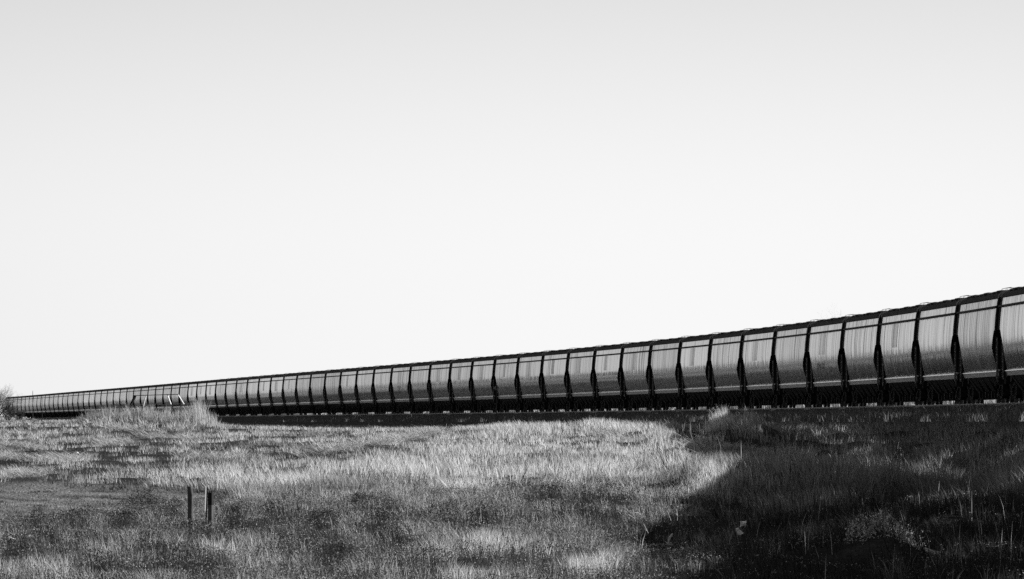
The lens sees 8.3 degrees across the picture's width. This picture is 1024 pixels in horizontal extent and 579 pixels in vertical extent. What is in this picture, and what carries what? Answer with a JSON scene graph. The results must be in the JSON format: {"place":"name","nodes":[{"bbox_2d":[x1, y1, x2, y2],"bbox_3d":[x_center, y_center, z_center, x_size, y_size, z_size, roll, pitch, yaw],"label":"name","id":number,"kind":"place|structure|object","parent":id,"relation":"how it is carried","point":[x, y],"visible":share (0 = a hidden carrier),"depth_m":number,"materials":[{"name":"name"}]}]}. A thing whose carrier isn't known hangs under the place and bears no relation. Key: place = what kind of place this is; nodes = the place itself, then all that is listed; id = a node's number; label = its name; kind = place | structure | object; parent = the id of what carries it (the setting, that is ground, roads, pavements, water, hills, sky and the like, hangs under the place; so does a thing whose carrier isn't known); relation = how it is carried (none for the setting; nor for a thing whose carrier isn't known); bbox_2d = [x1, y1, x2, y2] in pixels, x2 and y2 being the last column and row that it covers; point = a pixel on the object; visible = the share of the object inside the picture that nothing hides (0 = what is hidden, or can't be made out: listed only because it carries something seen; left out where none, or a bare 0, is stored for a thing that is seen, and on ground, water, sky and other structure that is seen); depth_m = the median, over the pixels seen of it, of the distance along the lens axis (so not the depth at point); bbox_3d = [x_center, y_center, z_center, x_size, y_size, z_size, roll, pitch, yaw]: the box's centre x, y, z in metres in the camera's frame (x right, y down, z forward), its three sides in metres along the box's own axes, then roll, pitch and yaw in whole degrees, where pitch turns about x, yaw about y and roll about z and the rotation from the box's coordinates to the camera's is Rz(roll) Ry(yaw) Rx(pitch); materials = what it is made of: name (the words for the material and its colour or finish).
{"place":"outdoors","nodes":[
{"label":"outdoors","id":0,"kind":"place"},
{"bbox_2d":[0,400,1023,578],"bbox_3d":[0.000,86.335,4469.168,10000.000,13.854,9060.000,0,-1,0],"label":"ground","id":1,"kind":"structure","parent":0,"point":[87,489],"depth_m":228.96,"materials":[{"name":"grey plant"}]},
{"bbox_2d":[1,403,18,420],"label":"bare shrub","id":2,"kind":"object","parent":1,"relation":"on","point":[6,412],"visible":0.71,"depth_m":649.49,"materials":[{"name":"grey plant"}]},
{"bbox_2d":[0,383,23,415],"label":"bare shrub","id":3,"kind":"object","parent":1,"relation":"on","point":[2,399],"visible":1,"depth_m":639.77,"materials":[{"name":"grey plant"}]},
{"bbox_2d":[10,408,24,420],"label":"bare shrub","id":4,"kind":"object","parent":1,"relation":"on","point":[20,413],"visible":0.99,"depth_m":639.84,"materials":[{"name":"grey plant"}]},
{"bbox_2d":[65,405,123,424],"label":"grass clump","id":5,"kind":"object","parent":1,"relation":"on","point":[94,417],"visible":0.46,"depth_m":454.16,"materials":[{"name":"grey plant"}]},
{"bbox_2d":[114,400,129,409],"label":"bare shrub","id":6,"kind":"object","parent":1,"relation":"on","point":[120,405],"visible":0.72,"depth_m":469.82,"materials":[{"name":"grey plant"}]},
{"bbox_2d":[97,401,182,421],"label":"grass clump","id":7,"kind":"object","parent":1,"relation":"on","point":[142,414],"visible":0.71,"depth_m":438.90,"materials":[{"name":"grey plant"}]},
{"bbox_2d":[129,394,184,413],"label":"timber frame","id":8,"kind":"object","parent":1,"relation":"on","point":[133,400],"visible":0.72,"depth_m":469.93,"materials":[{"name":"grey wood"}]},
{"bbox_2d":[187,485,192,528],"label":"fence post","id":9,"kind":"object","parent":1,"relation":"on","point":[190,500],"visible":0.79,"depth_m":191.87,"materials":[{"name":"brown wood"}]},
{"bbox_2d":[156,395,225,426],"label":"grass clump","id":10,"kind":"object","parent":1,"relation":"on","point":[198,414],"visible":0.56,"depth_m":430.86,"materials":[{"name":"grey plant"}]},
{"bbox_2d":[205,486,207,521],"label":"fence stake","id":11,"kind":"object","parent":1,"relation":"on","point":[206,494],"visible":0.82,"depth_m":192.21,"materials":[{"name":"grey wood"}]},
{"bbox_2d":[208,492,213,528],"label":"fence post","id":12,"kind":"object","parent":1,"relation":"on","point":[211,506],"visible":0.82,"depth_m":191.68,"materials":[{"name":"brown wood"}]},
{"bbox_2d":[0,421,771,478],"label":"cut straw","id":13,"kind":"object","parent":1,"relation":"on","point":[697,442],"visible":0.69,"depth_m":277.75,"materials":[{"name":"grey plant"}]},
{"bbox_2d":[494,385,498,421],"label":"marker sign","id":14,"kind":"object","parent":1,"relation":"on","point":[496,387],"visible":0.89,"depth_m":519.91,"materials":[{"name":"metal"}]},
{"bbox_2d":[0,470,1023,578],"bbox_3d":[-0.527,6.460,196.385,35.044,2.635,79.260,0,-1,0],"label":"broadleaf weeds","id":15,"kind":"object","parent":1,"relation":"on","point":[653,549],"visible":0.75,"depth_m":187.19,"materials":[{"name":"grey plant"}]},
{"bbox_2d":[36,404,1023,431],"bbox_3d":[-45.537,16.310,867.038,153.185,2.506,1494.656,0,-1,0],"label":"ballast","id":16,"kind":"structure","parent":1,"relation":"on","point":[264,420],"depth_m":565.82,"materials":[{"name":"gravel"}]},
{"bbox_2d":[28,402,1023,418],"bbox_3d":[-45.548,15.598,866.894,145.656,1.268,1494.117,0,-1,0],"label":"railway track","id":17,"kind":"structure","parent":16,"relation":"on","point":[657,410],"depth_m":461.52,"materials":[{"name":"metal"}]},
{"bbox_2d":[13,396,18,415],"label":"hopper car","id":18,"kind":"object","parent":17,"relation":"on","point":[15,402],"visible":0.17,"depth_m":1497.30,"materials":[{"name":"paint"}]},
{"bbox_2d":[17,396,31,417],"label":"hopper car","id":19,"kind":"object","parent":17,"relation":"on","point":[19,404],"visible":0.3,"depth_m":1479.15,"materials":[{"name":"paint"}]},
{"bbox_2d":[21,396,35,417],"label":"hopper car","id":20,"kind":"object","parent":17,"relation":"on","point":[23,404],"visible":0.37,"depth_m":1461.52,"materials":[{"name":"paint"}]},
{"bbox_2d":[25,395,32,417],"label":"hopper car","id":21,"kind":"object","parent":17,"relation":"on","point":[28,414],"visible":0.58,"depth_m":1444.47,"materials":[{"name":"paint"}]},
{"bbox_2d":[29,395,36,417],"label":"hopper car","id":22,"kind":"object","parent":17,"relation":"on","point":[31,406],"visible":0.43,"depth_m":1427.32,"materials":[{"name":"paint"}]},
{"bbox_2d":[33,395,47,417],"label":"hopper car","id":23,"kind":"object","parent":17,"relation":"on","point":[35,406],"visible":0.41,"depth_m":1408.66,"materials":[{"name":"paint"}]},
{"bbox_2d":[37,394,51,417],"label":"hopper car","id":24,"kind":"object","parent":17,"relation":"on","point":[39,405],"visible":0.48,"depth_m":1391.05,"materials":[{"name":"paint"}]},
{"bbox_2d":[41,394,55,417],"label":"hopper car","id":25,"kind":"object","parent":17,"relation":"on","point":[43,406],"visible":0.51,"depth_m":1373.34,"materials":[{"name":"paint"}]},
{"bbox_2d":[45,394,60,417],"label":"hopper car","id":26,"kind":"object","parent":17,"relation":"on","point":[47,404],"visible":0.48,"depth_m":1354.40,"materials":[{"name":"paint"}]},
{"bbox_2d":[49,393,64,417],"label":"hopper car","id":27,"kind":"object","parent":17,"relation":"on","point":[51,403],"visible":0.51,"depth_m":1336.85,"materials":[{"name":"paint"}]},
{"bbox_2d":[53,393,69,417],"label":"hopper car","id":28,"kind":"object","parent":17,"relation":"on","point":[56,405],"visible":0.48,"depth_m":1319.14,"materials":[{"name":"paint"}]},
{"bbox_2d":[58,392,74,417],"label":"hopper car","id":29,"kind":"object","parent":17,"relation":"on","point":[60,403],"visible":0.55,"depth_m":1301.22,"materials":[{"name":"paint"}]},
{"bbox_2d":[63,392,79,417],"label":"hopper car","id":30,"kind":"object","parent":17,"relation":"on","point":[65,402],"visible":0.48,"depth_m":1282.98,"materials":[{"name":"paint"}]},
{"bbox_2d":[68,392,84,417],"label":"hopper car","id":31,"kind":"object","parent":17,"relation":"on","point":[70,403],"visible":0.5,"depth_m":1264.83,"materials":[{"name":"paint"}]},
{"bbox_2d":[73,391,80,416],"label":"hopper car","id":32,"kind":"object","parent":17,"relation":"on","point":[76,403],"visible":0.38,"depth_m":1247.54,"materials":[{"name":"paint"}]},
{"bbox_2d":[78,391,86,417],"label":"hopper car","id":33,"kind":"object","parent":17,"relation":"on","point":[81,401],"visible":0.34,"depth_m":1229.73,"materials":[{"name":"paint"}]},
{"bbox_2d":[83,390,91,415],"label":"hopper car","id":34,"kind":"object","parent":17,"relation":"on","point":[86,400],"visible":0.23,"depth_m":1211.11,"materials":[{"name":"paint"}]},
{"bbox_2d":[89,390,96,414],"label":"hopper car","id":35,"kind":"object","parent":17,"relation":"on","point":[92,400],"visible":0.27,"depth_m":1193.07,"materials":[{"name":"paint"}]},
{"bbox_2d":[95,389,102,413],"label":"hopper car","id":36,"kind":"object","parent":17,"relation":"on","point":[98,399],"visible":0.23,"depth_m":1175.08,"materials":[{"name":"paint"}]},
{"bbox_2d":[101,389,108,410],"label":"hopper car","id":37,"kind":"object","parent":17,"relation":"on","point":[104,401],"visible":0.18,"depth_m":1157.98,"materials":[{"name":"paint"}]},
{"bbox_2d":[107,388,115,411],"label":"hopper car","id":38,"kind":"object","parent":17,"relation":"on","point":[110,394],"visible":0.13,"depth_m":1138.96,"materials":[{"name":"paint"}]},
{"bbox_2d":[113,388,121,412],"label":"hopper car","id":39,"kind":"object","parent":17,"relation":"on","point":[116,395],"visible":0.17,"depth_m":1121.64,"materials":[{"name":"paint"}]},
{"bbox_2d":[120,387,128,412],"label":"hopper car","id":40,"kind":"object","parent":17,"relation":"on","point":[123,394],"visible":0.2,"depth_m":1103.61,"materials":[{"name":"paint"}]},
{"bbox_2d":[126,387,135,412],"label":"hopper car","id":41,"kind":"object","parent":17,"relation":"on","point":[130,393],"visible":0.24,"depth_m":1086.50,"materials":[{"name":"paint"}]},
{"bbox_2d":[133,386,143,413],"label":"hopper car","id":42,"kind":"object","parent":17,"relation":"on","point":[137,391],"visible":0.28,"depth_m":1067.12,"materials":[{"name":"paint"}]},
{"bbox_2d":[140,385,150,412],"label":"hopper car","id":43,"kind":"object","parent":17,"relation":"on","point":[144,390],"visible":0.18,"depth_m":1049.35,"materials":[{"name":"paint"}]},
{"bbox_2d":[148,385,158,413],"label":"hopper car","id":44,"kind":"object","parent":17,"relation":"on","point":[151,394],"visible":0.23,"depth_m":1030.83,"materials":[{"name":"paint"}]},
{"bbox_2d":[155,384,172,416],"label":"hopper car","id":45,"kind":"object","parent":17,"relation":"on","point":[159,389],"visible":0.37,"depth_m":1014.09,"materials":[{"name":"paint"}]},
{"bbox_2d":[163,383,174,415],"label":"hopper car","id":46,"kind":"object","parent":17,"relation":"on","point":[167,388],"visible":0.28,"depth_m":995.85,"materials":[{"name":"paint"}]},
{"bbox_2d":[171,383,182,413],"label":"hopper car","id":47,"kind":"object","parent":17,"relation":"on","point":[175,389],"visible":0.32,"depth_m":978.28,"materials":[{"name":"paint"}]},
{"bbox_2d":[179,382,190,412],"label":"hopper car","id":48,"kind":"object","parent":17,"relation":"on","point":[183,392],"visible":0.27,"depth_m":959.26,"materials":[{"name":"paint"}]},
{"bbox_2d":[188,381,199,412],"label":"hopper car","id":49,"kind":"object","parent":17,"relation":"on","point":[192,390],"visible":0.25,"depth_m":942.53,"materials":[{"name":"paint"}]},
{"bbox_2d":[197,380,221,415],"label":"hopper car","id":50,"kind":"object","parent":17,"relation":"on","point":[201,389],"visible":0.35,"depth_m":923.20,"materials":[{"name":"paint"}]},
{"bbox_2d":[206,379,231,415],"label":"hopper car","id":51,"kind":"object","parent":17,"relation":"on","point":[211,394],"visible":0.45,"depth_m":905.94,"materials":[{"name":"paint"}]},
{"bbox_2d":[216,378,242,415],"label":"hopper car","id":52,"kind":"object","parent":17,"relation":"on","point":[222,401],"visible":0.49,"depth_m":888.41,"materials":[{"name":"paint"}]},
{"bbox_2d":[226,378,253,415],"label":"hopper car","id":53,"kind":"object","parent":17,"relation":"on","point":[231,391],"visible":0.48,"depth_m":870.86,"materials":[{"name":"paint"}]},
{"bbox_2d":[236,377,264,415],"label":"hopper car","id":54,"kind":"object","parent":17,"relation":"on","point":[242,392],"visible":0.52,"depth_m":853.23,"materials":[{"name":"paint"}]},
{"bbox_2d":[247,375,276,414],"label":"hopper car","id":55,"kind":"object","parent":17,"relation":"on","point":[254,401],"visible":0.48,"depth_m":834.92,"materials":[{"name":"paint"}]},
{"bbox_2d":[258,374,289,414],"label":"hopper car","id":56,"kind":"object","parent":17,"relation":"on","point":[265,392],"visible":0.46,"depth_m":816.65,"materials":[{"name":"paint"}]},
{"bbox_2d":[270,374,303,414],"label":"hopper car","id":57,"kind":"object","parent":17,"relation":"on","point":[276,388],"visible":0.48,"depth_m":798.97,"materials":[{"name":"paint"}]},
{"bbox_2d":[283,372,313,414],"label":"hopper car","id":58,"kind":"object","parent":17,"relation":"on","point":[291,398],"visible":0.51,"depth_m":781.16,"materials":[{"name":"paint"}]},
{"bbox_2d":[296,371,327,414],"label":"hopper car","id":59,"kind":"object","parent":17,"relation":"on","point":[304,390],"visible":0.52,"depth_m":762.88,"materials":[{"name":"paint"}]},
{"bbox_2d":[310,370,342,414],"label":"hopper car","id":60,"kind":"object","parent":17,"relation":"on","point":[317,386],"visible":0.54,"depth_m":745.07,"materials":[{"name":"paint"}]},
{"bbox_2d":[325,368,359,414],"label":"hopper car","id":61,"kind":"object","parent":17,"relation":"on","point":[333,387],"visible":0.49,"depth_m":727.41,"materials":[{"name":"paint"}]},
{"bbox_2d":[340,367,376,413],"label":"hopper car","id":62,"kind":"object","parent":17,"relation":"on","point":[348,384],"visible":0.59,"depth_m":709.45,"materials":[{"name":"paint"}]},
{"bbox_2d":[356,365,393,413],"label":"hopper car","id":63,"kind":"object","parent":17,"relation":"on","point":[365,385],"visible":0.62,"depth_m":691.26,"materials":[{"name":"paint"}]},
{"bbox_2d":[373,365,412,413],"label":"hopper car","id":64,"kind":"object","parent":17,"relation":"on","point":[382,382],"visible":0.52,"depth_m":673.54,"materials":[{"name":"paint"}]},
{"bbox_2d":[391,362,432,413],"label":"hopper car","id":65,"kind":"object","parent":17,"relation":"on","point":[402,386],"visible":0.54,"depth_m":655.45,"materials":[{"name":"paint"}]},
{"bbox_2d":[410,360,452,412],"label":"hopper car","id":66,"kind":"object","parent":17,"relation":"on","point":[420,380],"visible":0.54,"depth_m":637.43,"materials":[{"name":"paint"}]},
{"bbox_2d":[430,360,474,412],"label":"hopper car","id":67,"kind":"object","parent":17,"relation":"on","point":[441,382],"visible":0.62,"depth_m":619.69,"materials":[{"name":"paint"}]},
{"bbox_2d":[450,357,495,412],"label":"hopper car","id":68,"kind":"object","parent":17,"relation":"on","point":[461,377],"visible":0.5,"depth_m":601.64,"materials":[{"name":"paint"}]},
{"bbox_2d":[472,356,519,412],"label":"hopper car","id":69,"kind":"object","parent":17,"relation":"on","point":[483,376],"visible":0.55,"depth_m":583.77,"materials":[{"name":"paint"}]},
{"bbox_2d":[494,353,543,411],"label":"hopper car","id":70,"kind":"object","parent":17,"relation":"on","point":[506,374],"visible":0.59,"depth_m":565.48,"materials":[{"name":"paint"}]},
{"bbox_2d":[518,350,570,411],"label":"hopper car","id":71,"kind":"object","parent":17,"relation":"on","point":[531,375],"visible":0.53,"depth_m":547.74,"materials":[{"name":"paint"}]},
{"bbox_2d":[542,348,595,411],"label":"hopper car","id":72,"kind":"object","parent":17,"relation":"on","point":[555,372],"visible":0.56,"depth_m":529.88,"materials":[{"name":"paint"}]},
{"bbox_2d":[567,345,624,410],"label":"hopper car","id":73,"kind":"object","parent":17,"relation":"on","point":[582,371],"visible":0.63,"depth_m":511.88,"materials":[{"name":"paint"}]},
{"bbox_2d":[594,342,651,410],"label":"hopper car","id":74,"kind":"object","parent":17,"relation":"on","point":[608,368],"visible":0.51,"depth_m":494.00,"materials":[{"name":"paint"}]},
{"bbox_2d":[621,339,682,410],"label":"hopper car","id":75,"kind":"object","parent":17,"relation":"on","point":[637,367],"visible":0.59,"depth_m":476.18,"materials":[{"name":"paint"}]},
{"bbox_2d":[650,336,711,409],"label":"hopper car","id":76,"kind":"object","parent":17,"relation":"on","point":[665,364],"visible":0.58,"depth_m":458.21,"materials":[{"name":"paint"}]},
{"bbox_2d":[679,332,745,409],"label":"hopper car","id":77,"kind":"object","parent":17,"relation":"on","point":[695,362],"visible":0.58,"depth_m":440.30,"materials":[{"name":"paint"}]},
{"bbox_2d":[710,328,777,408],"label":"hopper car","id":78,"kind":"object","parent":17,"relation":"on","point":[726,359],"visible":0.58,"depth_m":422.39,"materials":[{"name":"paint"}]},
{"bbox_2d":[741,324,811,408],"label":"hopper car","id":79,"kind":"object","parent":17,"relation":"on","point":[758,356],"visible":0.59,"depth_m":404.41,"materials":[{"name":"paint"}]},
{"bbox_2d":[774,320,847,407],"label":"hopper car","id":80,"kind":"object","parent":17,"relation":"on","point":[792,354],"visible":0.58,"depth_m":386.32,"materials":[{"name":"paint"}]},
{"bbox_2d":[808,314,883,406],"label":"hopper car","id":81,"kind":"object","parent":17,"relation":"on","point":[826,350],"visible":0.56,"depth_m":368.43,"materials":[{"name":"paint"}]},
{"bbox_2d":[842,309,922,405],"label":"hopper car","id":82,"kind":"object","parent":17,"relation":"on","point":[861,346],"visible":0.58,"depth_m":350.61,"materials":[{"name":"paint"}]},
{"bbox_2d":[879,303,962,405],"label":"hopper car","id":83,"kind":"object","parent":17,"relation":"on","point":[899,343],"visible":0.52,"depth_m":332.77,"materials":[{"name":"paint"}]},
{"bbox_2d":[916,296,1004,404],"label":"hopper car","id":84,"kind":"object","parent":17,"relation":"on","point":[938,339],"visible":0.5,"depth_m":314.77,"materials":[{"name":"paint"}]},
{"bbox_2d":[956,288,1018,403],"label":"hopper car","id":85,"kind":"object","parent":17,"relation":"on","point":[978,332],"visible":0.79,"depth_m":296.97,"materials":[{"name":"paint"}]},
{"bbox_2d":[998,286,1023,401],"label":"hopper car","id":86,"kind":"object","parent":17,"relation":"on","point":[1011,320],"visible":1,"depth_m":283.98,"materials":[{"name":"paint"}]},
{"bbox_2d":[259,402,1022,578],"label":"tall stalks","id":87,"kind":"object","parent":1,"relation":"on","point":[1001,542],"visible":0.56,"depth_m":210.58,"materials":[{"name":"grey plant"}]},
{"bbox_2d":[628,493,653,533],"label":"dead branch","id":88,"kind":"object","parent":1,"relation":"on","point":[641,518],"visible":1,"depth_m":192.91,"materials":[{"name":"grey plant"}]},
{"bbox_2d":[307,400,993,414],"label":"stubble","id":89,"kind":"object","parent":1,"relation":"on","point":[641,408],"depth_m":570.50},
{"bbox_2d":[282,401,1023,421],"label":"bank weeds","id":90,"kind":"object","parent":1,"relation":"on","point":[888,414],"visible":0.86,"depth_m":335.46,"materials":[{"name":"grey plant"}]},
{"bbox_2d":[643,423,677,443],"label":"grass clump","id":91,"kind":"object","parent":1,"relation":"on","point":[657,431],"visible":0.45,"depth_m":297.31,"materials":[{"name":"grey plant"}]},
{"bbox_2d":[663,533,673,545],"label":"dead thistle","id":92,"kind":"object","parent":1,"relation":"on","point":[669,538],"visible":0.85,"depth_m":200.54,"materials":[{"name":"plant"}]},
{"bbox_2d":[704,404,733,433],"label":"grass clump","id":93,"kind":"object","parent":1,"relation":"on","point":[718,421],"visible":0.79,"depth_m":292.29,"materials":[{"name":"grey plant"}]},
{"bbox_2d":[736,528,743,534],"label":"plastic scrap","id":94,"kind":"object","parent":1,"relation":"on","point":[739,532],"visible":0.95,"depth_m":201.43,"materials":[{"name":"grey plastic"}]},
{"bbox_2d":[740,521,745,527],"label":"plastic scrap","id":95,"kind":"object","parent":1,"relation":"on","point":[742,523],"visible":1,"depth_m":201.75,"materials":[{"name":"grey plastic"}]},
{"bbox_2d":[731,406,763,437],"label":"grass clump","id":96,"kind":"object","parent":1,"relation":"on","point":[748,422],"visible":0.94,"depth_m":284.51,"materials":[{"name":"grey plant"}]},
{"bbox_2d":[842,432,866,441],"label":"bare shrub","id":97,"kind":"object","parent":1,"relation":"on","point":[848,434],"visible":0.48,"depth_m":291.98,"materials":[{"name":"grey plant"}]},
{"bbox_2d":[865,432,884,456],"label":"grass clump","id":98,"kind":"object","parent":1,"relation":"on","point":[875,446],"visible":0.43,"depth_m":261.80,"materials":[{"name":"plant"}]},
{"bbox_2d":[833,510,925,549],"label":"weed clump","id":99,"kind":"object","parent":1,"relation":"on","point":[873,530],"visible":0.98,"depth_m":174.96,"materials":[{"name":"grey plant"}]},
{"bbox_2d":[883,439,916,464],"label":"bare shrub","id":100,"kind":"object","parent":1,"relation":"on","point":[900,447],"visible":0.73,"depth_m":240.01,"materials":[{"name":"grey plant"}]},
{"bbox_2d":[0,0,1023,417],"label":"sky","id":101,"kind":"structure","parent":0,"point":[191,190],"materials":[{"name":"white"}]},
{"bbox_2d":[929,449,971,475],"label":"bare shrub","id":102,"kind":"object","parent":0,"point":[963,463],"visible":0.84,"depth_m":235.75,"materials":[{"name":"grey plant"}]}
]}

